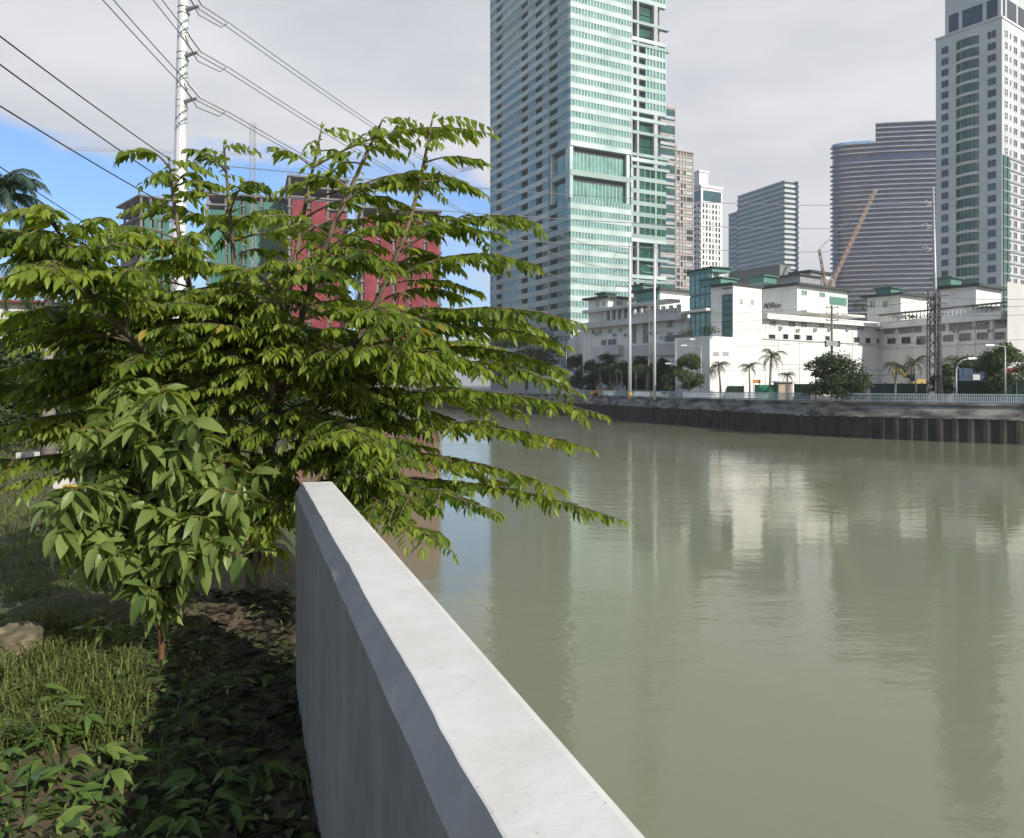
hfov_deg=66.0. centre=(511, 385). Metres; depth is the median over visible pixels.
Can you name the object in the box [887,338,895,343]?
window
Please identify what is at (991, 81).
window
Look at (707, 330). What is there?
roof shrub
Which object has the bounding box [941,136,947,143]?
window
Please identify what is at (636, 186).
balcony
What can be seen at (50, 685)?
weed plant
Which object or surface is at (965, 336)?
window
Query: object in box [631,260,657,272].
balcony window
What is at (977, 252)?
power cable
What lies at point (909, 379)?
excavator
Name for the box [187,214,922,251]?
power cable
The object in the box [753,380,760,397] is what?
sign board
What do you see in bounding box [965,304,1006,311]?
roof shrub
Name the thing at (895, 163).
striped tower
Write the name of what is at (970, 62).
bay window
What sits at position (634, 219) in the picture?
balcony window
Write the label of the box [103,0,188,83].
power cable
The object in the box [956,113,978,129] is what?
bay window
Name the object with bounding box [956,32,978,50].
bay window
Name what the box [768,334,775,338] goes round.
window
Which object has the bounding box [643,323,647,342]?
window
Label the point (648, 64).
balcony
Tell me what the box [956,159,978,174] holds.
bay window
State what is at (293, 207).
unfinished building
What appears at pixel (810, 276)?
roof
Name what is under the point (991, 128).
window
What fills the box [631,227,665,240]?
balcony window
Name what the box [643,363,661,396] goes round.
broadleaf tree
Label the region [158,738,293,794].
weed plant
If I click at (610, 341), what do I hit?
window
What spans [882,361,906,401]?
young palm
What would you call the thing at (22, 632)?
boulder
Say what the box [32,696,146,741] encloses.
weed plant
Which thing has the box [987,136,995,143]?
window
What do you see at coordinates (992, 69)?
window
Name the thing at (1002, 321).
window
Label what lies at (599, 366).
young palm
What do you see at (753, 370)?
power cable
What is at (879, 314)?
power cable
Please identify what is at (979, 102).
white tower
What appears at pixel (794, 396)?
quay railing
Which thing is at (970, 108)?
bay window
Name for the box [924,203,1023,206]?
power cable
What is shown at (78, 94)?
power cable
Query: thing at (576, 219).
power cable
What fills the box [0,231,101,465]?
feathery palm
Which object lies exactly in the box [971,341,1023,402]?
broadleaf tree
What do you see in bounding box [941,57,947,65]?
window
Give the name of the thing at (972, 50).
bay window
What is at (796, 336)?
window
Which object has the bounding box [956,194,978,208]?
bay window
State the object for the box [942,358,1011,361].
power cable
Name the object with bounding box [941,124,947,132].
window
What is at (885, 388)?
site fence
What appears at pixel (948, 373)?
broadleaf tree
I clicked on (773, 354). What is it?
young palm
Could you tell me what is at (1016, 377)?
roadside stall
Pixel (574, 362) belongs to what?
broadleaf tree
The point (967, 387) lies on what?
site fence
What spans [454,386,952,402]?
ground
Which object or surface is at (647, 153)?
balcony
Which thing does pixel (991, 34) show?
window
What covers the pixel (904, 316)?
roof shrub
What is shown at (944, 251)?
window
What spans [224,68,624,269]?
power cable
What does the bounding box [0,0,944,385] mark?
sky
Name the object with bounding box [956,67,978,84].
bay window
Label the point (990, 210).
window
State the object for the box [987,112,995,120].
window
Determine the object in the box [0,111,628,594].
ylang tree
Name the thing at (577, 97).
glass tower
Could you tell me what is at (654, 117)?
balcony window
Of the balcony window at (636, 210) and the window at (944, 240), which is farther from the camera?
the balcony window at (636, 210)
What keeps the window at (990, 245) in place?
in the white tower at (979, 102)
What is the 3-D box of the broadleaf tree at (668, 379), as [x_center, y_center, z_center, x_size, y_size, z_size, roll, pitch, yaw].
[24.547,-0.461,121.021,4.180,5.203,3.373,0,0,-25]
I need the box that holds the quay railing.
[406,389,1023,403]
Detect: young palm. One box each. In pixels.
[591,363,606,387]
[600,365,616,389]
[608,364,626,395]
[614,369,627,390]
[624,364,641,390]
[636,365,652,394]
[709,361,731,396]
[738,362,761,398]
[758,348,786,399]
[777,371,795,392]
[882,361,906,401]
[903,355,928,401]
[942,355,975,402]
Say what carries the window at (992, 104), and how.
in the white tower at (979, 102)
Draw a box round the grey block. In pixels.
[729,264,790,285]
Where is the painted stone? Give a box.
[53,478,76,488]
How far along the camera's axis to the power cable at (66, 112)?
22.30 m
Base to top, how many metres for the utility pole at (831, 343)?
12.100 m
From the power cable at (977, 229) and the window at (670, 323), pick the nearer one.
the power cable at (977, 229)
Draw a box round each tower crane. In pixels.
[65,122,255,282]
[355,166,476,329]
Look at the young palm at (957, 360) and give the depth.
86.17 m
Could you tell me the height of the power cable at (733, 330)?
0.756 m
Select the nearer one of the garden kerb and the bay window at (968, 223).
the garden kerb
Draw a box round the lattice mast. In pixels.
[922,187,949,402]
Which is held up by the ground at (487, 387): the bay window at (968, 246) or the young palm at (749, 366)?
the young palm at (749, 366)
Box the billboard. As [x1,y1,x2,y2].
[958,367,986,380]
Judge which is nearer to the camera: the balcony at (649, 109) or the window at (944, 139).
the window at (944, 139)
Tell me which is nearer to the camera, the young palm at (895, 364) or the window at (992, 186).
the young palm at (895, 364)
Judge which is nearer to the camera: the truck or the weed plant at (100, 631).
the weed plant at (100, 631)
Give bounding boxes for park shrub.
[0,351,40,434]
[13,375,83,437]
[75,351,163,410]
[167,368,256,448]
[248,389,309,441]
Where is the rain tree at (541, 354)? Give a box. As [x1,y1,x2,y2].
[478,323,568,393]
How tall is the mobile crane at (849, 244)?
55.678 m
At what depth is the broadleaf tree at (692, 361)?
109.32 m
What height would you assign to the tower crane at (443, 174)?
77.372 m
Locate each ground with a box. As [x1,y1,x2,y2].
[0,421,316,837]
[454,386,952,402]
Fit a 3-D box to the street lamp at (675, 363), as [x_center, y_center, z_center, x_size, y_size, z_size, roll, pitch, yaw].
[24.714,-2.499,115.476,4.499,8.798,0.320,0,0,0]
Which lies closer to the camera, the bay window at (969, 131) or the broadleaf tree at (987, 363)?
the broadleaf tree at (987, 363)
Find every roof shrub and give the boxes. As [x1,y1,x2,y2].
[676,328,693,336]
[699,324,719,338]
[762,302,780,309]
[849,301,870,313]
[890,313,926,319]
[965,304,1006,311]
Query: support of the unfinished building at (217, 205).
on the ground at (487, 387)
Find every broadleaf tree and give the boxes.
[561,353,582,387]
[577,358,599,394]
[589,352,618,388]
[611,360,634,392]
[627,356,651,390]
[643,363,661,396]
[651,358,672,389]
[659,367,678,396]
[672,352,705,397]
[928,363,957,398]
[953,354,980,371]
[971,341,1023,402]
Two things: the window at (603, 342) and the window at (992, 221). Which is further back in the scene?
the window at (992, 221)
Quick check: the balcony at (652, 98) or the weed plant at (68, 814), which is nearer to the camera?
the weed plant at (68, 814)
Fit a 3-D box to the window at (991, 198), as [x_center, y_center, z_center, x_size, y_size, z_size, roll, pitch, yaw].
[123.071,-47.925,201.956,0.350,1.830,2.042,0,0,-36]
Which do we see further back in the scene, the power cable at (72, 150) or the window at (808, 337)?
the window at (808, 337)
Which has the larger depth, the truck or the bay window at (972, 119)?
the bay window at (972, 119)
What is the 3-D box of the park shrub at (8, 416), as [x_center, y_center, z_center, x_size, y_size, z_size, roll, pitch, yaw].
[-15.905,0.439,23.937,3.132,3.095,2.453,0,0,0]
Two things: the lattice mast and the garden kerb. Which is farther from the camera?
the lattice mast
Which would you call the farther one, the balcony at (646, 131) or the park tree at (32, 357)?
the balcony at (646, 131)
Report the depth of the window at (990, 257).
201.96 m
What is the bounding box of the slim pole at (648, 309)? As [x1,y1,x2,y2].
[643,305,652,390]
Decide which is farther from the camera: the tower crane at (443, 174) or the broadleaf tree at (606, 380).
the tower crane at (443, 174)
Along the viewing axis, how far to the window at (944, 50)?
211.39 m
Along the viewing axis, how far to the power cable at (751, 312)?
107.72 m
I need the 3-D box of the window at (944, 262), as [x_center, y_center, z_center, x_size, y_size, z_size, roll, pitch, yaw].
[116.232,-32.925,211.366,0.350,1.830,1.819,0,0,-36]
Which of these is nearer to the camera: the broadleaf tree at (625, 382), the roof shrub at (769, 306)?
the roof shrub at (769, 306)
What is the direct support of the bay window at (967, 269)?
in the white tower at (979, 102)
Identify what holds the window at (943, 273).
in the white tower at (979, 102)
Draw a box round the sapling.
[20,375,280,659]
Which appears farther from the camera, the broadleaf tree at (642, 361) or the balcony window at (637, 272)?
the balcony window at (637, 272)
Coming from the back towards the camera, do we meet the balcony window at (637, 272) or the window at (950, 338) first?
the balcony window at (637, 272)
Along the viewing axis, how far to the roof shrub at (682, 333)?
123.96 m
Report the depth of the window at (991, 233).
201.96 m
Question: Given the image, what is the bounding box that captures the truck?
[590,388,618,395]
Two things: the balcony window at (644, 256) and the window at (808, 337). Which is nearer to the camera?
the window at (808, 337)
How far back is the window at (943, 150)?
211.39 m
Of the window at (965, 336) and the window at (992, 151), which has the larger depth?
the window at (992, 151)
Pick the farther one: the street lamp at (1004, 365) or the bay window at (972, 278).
the bay window at (972, 278)
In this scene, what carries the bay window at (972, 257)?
in the white tower at (979, 102)
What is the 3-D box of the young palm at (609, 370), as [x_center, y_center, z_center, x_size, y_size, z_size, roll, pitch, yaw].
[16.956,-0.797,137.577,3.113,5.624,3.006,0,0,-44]
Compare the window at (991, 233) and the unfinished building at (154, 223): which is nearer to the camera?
the window at (991, 233)
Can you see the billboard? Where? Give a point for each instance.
(967, 374)
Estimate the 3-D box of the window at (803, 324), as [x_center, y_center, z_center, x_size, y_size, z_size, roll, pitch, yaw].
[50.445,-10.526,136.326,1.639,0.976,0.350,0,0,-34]
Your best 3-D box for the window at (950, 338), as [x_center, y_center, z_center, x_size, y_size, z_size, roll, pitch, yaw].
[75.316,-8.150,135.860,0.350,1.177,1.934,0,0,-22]
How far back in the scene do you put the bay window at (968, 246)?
205.99 m
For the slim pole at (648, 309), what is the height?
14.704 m
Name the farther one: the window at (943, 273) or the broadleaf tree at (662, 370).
the window at (943, 273)
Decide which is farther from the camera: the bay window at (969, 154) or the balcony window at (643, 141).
the balcony window at (643, 141)
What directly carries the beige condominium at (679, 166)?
on the ground at (487, 387)
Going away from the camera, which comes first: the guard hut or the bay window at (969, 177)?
the guard hut
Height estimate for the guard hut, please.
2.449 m
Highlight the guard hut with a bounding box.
[771,381,796,399]
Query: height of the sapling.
1.811 m
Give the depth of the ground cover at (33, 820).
3.53 m
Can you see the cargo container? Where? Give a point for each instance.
(763, 388)
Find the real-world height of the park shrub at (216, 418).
3.207 m
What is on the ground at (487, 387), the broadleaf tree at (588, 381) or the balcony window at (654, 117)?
the broadleaf tree at (588, 381)
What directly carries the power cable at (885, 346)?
attached to the utility pole at (831, 343)
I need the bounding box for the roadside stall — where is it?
[996,368,1023,380]
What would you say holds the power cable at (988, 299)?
attached to the lattice mast
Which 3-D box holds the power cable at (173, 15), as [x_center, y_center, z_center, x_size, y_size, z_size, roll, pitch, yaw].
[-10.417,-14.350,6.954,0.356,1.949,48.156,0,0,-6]
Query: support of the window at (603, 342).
in the white complex
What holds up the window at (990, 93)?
in the white tower at (979, 102)
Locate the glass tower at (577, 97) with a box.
[490,0,668,391]
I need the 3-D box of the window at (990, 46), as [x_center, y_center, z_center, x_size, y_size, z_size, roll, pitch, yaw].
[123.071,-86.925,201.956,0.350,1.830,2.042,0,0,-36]
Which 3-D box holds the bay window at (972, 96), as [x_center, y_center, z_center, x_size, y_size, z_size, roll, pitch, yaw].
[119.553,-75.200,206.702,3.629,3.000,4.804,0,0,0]
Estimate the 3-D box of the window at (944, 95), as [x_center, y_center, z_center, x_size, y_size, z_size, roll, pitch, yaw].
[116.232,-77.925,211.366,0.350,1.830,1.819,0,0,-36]
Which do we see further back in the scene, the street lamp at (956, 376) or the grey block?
the grey block
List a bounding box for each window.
[601,339,606,345]
[608,339,616,344]
[630,155,668,173]
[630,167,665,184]
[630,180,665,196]
[630,192,665,208]
[631,0,657,17]
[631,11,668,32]
[631,22,657,39]
[631,33,668,54]
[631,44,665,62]
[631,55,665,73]
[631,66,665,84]
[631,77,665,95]
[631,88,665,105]
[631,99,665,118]
[631,111,657,126]
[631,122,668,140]
[631,133,657,148]
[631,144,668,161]
[631,204,665,219]
[631,215,665,229]
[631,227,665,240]
[631,241,657,250]
[631,249,668,263]
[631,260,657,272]
[631,271,668,284]
[631,282,665,290]
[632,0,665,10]
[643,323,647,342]
[667,321,672,327]
[694,203,719,269]
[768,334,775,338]
[770,320,775,325]
[783,334,788,339]
[788,321,794,326]
[794,334,800,339]
[801,322,806,327]
[806,335,812,340]
[853,337,859,342]
[865,337,870,343]
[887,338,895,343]
[901,337,910,343]
[916,336,925,344]
[941,46,947,54]
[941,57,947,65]
[941,68,947,76]
[941,80,947,87]
[941,91,947,98]
[941,102,947,109]
[941,113,947,121]
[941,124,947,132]
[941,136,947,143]
[941,147,947,154]
[941,158,947,165]
[941,169,947,176]
[941,181,947,187]
[941,192,947,199]
[941,203,947,210]
[941,214,947,221]
[941,225,947,232]
[941,237,947,243]
[941,248,947,254]
[941,259,947,266]
[941,270,947,276]
[943,335,952,341]
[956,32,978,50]
[956,44,978,61]
[956,55,978,72]
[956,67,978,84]
[956,78,978,95]
[956,90,978,106]
[956,101,978,118]
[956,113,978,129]
[956,125,978,140]
[956,136,978,152]
[956,148,978,163]
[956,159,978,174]
[956,171,978,186]
[956,182,978,197]
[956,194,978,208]
[956,207,978,220]
[956,217,978,231]
[956,230,978,242]
[956,240,978,254]
[956,252,978,265]
[956,263,978,276]
[959,333,970,340]
[961,275,978,283]
[976,321,985,324]
[977,332,987,338]
[987,30,995,38]
[987,42,995,50]
[987,53,995,62]
[987,65,995,73]
[987,77,995,85]
[987,89,995,97]
[987,100,995,108]
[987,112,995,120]
[987,124,995,132]
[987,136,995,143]
[987,147,995,155]
[987,159,995,167]
[987,171,995,178]
[987,183,995,190]
[987,194,995,202]
[987,207,995,213]
[987,218,995,225]
[987,230,995,237]
[987,241,995,248]
[987,253,995,260]
[987,265,995,272]
[987,276,995,283]
[994,332,1004,339]
[998,319,1004,323]
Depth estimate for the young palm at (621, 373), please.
133.77 m
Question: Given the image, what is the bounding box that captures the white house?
[0,300,84,359]
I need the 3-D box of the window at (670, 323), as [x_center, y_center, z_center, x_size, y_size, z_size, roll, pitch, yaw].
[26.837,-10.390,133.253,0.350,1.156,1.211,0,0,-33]
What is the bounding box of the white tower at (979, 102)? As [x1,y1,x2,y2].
[935,0,1023,310]
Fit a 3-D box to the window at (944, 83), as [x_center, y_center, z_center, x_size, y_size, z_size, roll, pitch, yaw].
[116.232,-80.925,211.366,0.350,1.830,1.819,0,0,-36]
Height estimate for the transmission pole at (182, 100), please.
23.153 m
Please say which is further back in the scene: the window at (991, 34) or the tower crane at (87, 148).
the tower crane at (87, 148)
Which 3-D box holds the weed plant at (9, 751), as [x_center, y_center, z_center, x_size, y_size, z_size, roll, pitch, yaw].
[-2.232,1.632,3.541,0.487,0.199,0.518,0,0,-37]
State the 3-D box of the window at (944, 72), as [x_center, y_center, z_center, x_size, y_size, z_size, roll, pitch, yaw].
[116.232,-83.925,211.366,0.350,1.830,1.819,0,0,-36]
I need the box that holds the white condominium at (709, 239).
[694,170,722,269]
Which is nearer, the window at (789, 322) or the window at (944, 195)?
the window at (789, 322)
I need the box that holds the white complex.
[569,266,1023,397]
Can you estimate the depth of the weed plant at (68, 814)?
3.10 m
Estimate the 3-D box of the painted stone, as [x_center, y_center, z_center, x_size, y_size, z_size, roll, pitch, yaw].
[-7.260,1.640,12.830,0.469,0.220,0.396,0,0,0]
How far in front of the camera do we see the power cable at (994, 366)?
70.97 m
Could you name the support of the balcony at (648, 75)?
in the glass tower at (577, 97)
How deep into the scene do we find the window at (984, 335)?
129.82 m
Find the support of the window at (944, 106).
in the white tower at (979, 102)
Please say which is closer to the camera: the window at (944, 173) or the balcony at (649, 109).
the window at (944, 173)
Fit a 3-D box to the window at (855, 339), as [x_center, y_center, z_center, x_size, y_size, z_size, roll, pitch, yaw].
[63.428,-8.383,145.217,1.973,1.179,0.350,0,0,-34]
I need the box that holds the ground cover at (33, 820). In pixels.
[0,582,314,837]
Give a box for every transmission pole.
[170,0,229,349]
[613,243,631,398]
[642,253,655,399]
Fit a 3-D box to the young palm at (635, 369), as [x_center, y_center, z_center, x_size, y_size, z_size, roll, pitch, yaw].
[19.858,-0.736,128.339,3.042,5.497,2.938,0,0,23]
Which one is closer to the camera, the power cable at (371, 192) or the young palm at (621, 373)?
the power cable at (371, 192)
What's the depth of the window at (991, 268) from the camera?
201.96 m
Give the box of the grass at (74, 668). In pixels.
[0,442,316,837]
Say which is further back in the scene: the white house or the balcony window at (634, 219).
the balcony window at (634, 219)
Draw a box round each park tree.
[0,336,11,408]
[8,288,160,362]
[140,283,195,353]
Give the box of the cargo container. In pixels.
[754,385,776,399]
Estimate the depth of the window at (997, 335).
127.03 m
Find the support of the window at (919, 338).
in the white complex
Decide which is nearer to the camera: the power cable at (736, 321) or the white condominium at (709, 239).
the power cable at (736, 321)
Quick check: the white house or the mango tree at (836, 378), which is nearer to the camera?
the white house
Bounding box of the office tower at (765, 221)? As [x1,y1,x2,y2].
[728,180,798,276]
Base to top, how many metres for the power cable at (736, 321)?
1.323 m
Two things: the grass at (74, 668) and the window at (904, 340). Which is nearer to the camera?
the grass at (74, 668)
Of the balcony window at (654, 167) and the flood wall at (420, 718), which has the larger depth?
the balcony window at (654, 167)
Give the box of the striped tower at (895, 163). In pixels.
[830,120,935,320]
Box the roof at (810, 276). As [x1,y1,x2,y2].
[774,269,835,286]
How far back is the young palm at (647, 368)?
125.08 m
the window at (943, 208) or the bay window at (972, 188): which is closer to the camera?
the bay window at (972, 188)
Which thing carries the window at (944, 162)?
in the white tower at (979, 102)
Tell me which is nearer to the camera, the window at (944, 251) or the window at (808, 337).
the window at (808, 337)
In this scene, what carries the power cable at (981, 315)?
attached to the lattice mast
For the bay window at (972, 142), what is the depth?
205.99 m
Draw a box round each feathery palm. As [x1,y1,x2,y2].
[0,168,51,235]
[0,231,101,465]
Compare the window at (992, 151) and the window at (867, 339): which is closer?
the window at (867, 339)
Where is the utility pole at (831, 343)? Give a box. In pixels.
[825,305,839,400]
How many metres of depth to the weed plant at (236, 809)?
3.07 m
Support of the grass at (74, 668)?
on the ground at (286, 541)
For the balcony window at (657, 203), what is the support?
in the glass tower at (577, 97)
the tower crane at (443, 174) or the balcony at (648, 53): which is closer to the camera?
the balcony at (648, 53)
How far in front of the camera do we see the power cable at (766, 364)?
105.86 m
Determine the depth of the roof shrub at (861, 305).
143.14 m
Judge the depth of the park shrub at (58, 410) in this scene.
25.55 m
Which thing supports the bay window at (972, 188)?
in the white tower at (979, 102)
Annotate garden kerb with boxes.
[16,451,61,457]
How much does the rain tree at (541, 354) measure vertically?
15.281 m
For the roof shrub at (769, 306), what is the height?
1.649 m
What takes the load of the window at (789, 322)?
in the white complex
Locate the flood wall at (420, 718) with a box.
[295,481,644,837]
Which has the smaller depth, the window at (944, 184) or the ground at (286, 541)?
the ground at (286, 541)
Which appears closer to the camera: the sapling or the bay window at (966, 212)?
the sapling
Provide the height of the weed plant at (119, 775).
0.173 m
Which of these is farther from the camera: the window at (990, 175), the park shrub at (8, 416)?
the window at (990, 175)
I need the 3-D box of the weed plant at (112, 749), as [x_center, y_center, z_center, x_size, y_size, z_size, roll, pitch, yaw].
[-1.952,1.619,3.481,0.518,0.212,0.500,0,0,-45]
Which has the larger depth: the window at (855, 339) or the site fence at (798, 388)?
the window at (855, 339)
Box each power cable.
[0,36,179,165]
[0,64,152,172]
[0,105,168,205]
[0,166,81,220]
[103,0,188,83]
[153,0,188,34]
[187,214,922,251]
[188,189,923,228]
[191,162,923,205]
[222,112,625,286]
[224,23,622,252]
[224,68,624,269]
[651,354,802,364]
[651,365,809,370]
[652,341,824,346]
[656,306,827,312]
[656,312,830,322]
[660,318,831,332]
[832,314,933,322]
[832,337,933,346]
[834,305,933,314]
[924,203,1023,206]
[924,226,1020,229]
[925,249,1017,252]
[937,313,1010,315]
[937,362,1018,366]
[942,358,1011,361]
[943,297,1014,299]
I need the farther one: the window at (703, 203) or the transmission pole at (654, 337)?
the window at (703, 203)
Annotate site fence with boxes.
[727,385,743,398]
[794,383,810,398]
[870,382,928,401]
[957,381,1023,402]
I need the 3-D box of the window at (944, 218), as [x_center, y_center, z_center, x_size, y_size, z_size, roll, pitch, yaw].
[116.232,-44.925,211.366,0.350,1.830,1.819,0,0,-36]
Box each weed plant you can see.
[0,682,98,737]
[0,718,76,777]
[0,770,110,837]
[9,721,131,789]
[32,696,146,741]
[40,748,170,812]
[71,616,136,643]
[91,793,226,837]
[141,773,263,837]
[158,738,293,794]
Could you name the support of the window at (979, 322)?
in the white complex
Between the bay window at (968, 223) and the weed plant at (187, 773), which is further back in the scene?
the bay window at (968, 223)
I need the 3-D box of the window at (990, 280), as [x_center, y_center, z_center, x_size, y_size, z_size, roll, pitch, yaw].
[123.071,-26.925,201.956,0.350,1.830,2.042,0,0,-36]
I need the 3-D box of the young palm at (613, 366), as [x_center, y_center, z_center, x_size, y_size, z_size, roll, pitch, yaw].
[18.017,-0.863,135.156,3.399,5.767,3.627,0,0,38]
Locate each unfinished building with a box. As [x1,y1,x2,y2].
[116,193,170,355]
[205,194,285,317]
[284,170,348,348]
[356,205,441,390]
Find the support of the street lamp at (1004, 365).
on the road
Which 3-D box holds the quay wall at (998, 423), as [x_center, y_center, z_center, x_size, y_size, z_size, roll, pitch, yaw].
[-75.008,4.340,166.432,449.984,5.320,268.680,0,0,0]
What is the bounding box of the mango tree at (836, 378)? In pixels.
[800,350,874,400]
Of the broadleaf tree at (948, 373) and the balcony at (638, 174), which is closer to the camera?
the broadleaf tree at (948, 373)
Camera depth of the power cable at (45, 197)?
25.11 m
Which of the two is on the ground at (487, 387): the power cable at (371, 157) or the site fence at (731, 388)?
the site fence at (731, 388)
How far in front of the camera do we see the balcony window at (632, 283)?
243.25 m
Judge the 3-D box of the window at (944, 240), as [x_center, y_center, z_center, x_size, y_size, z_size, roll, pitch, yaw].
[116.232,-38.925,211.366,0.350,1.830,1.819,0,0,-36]
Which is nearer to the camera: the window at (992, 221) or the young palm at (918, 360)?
the young palm at (918, 360)
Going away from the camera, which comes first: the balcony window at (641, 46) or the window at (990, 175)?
the window at (990, 175)
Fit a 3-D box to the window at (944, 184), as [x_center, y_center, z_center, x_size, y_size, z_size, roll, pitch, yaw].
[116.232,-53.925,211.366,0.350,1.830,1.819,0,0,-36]
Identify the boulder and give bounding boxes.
[0,621,47,664]
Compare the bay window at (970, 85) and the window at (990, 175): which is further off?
the bay window at (970, 85)
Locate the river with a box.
[276,407,1023,837]
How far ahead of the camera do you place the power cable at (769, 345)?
107.19 m
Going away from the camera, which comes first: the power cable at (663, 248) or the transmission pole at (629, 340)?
the power cable at (663, 248)
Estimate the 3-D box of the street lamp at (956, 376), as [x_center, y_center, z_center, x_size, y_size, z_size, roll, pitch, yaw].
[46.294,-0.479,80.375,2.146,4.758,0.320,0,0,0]
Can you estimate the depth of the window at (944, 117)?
211.39 m
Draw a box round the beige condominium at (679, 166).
[659,105,693,289]
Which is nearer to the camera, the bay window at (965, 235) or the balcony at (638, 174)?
the bay window at (965, 235)
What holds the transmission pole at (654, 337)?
on the ground at (487, 387)
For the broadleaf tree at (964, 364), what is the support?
on the ground at (487, 387)
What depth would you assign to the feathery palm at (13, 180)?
19.02 m
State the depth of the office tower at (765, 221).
515.88 m
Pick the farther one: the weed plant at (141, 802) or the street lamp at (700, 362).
the street lamp at (700, 362)
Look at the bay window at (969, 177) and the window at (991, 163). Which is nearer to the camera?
the window at (991, 163)
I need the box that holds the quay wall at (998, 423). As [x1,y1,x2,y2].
[309,393,1023,444]
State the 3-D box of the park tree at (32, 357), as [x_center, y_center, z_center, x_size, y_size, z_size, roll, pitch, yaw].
[-19.410,-1.582,35.988,6.369,7.597,6.490,0,0,0]
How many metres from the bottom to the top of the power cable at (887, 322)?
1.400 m
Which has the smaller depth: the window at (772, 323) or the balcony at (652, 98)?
the window at (772, 323)
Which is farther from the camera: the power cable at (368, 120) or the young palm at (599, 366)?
the young palm at (599, 366)
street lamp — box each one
[665,338,694,395]
[681,345,701,391]
[955,357,976,402]
[984,344,1005,402]
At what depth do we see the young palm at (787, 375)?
98.67 m
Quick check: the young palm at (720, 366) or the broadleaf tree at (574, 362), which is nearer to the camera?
the young palm at (720, 366)
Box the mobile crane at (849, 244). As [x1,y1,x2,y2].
[818,188,876,286]
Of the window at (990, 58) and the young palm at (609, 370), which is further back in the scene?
the window at (990, 58)
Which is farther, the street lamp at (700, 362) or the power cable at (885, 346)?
the street lamp at (700, 362)
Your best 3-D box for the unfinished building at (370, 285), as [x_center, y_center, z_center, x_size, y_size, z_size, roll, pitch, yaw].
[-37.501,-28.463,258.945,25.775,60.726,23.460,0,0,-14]
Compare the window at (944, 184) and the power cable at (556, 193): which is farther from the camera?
the window at (944, 184)
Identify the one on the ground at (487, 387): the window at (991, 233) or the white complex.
the white complex
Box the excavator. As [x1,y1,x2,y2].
[891,368,925,383]
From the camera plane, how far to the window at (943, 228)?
211.39 m
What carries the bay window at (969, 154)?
in the white tower at (979, 102)
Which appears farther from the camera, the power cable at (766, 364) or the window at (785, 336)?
the window at (785, 336)

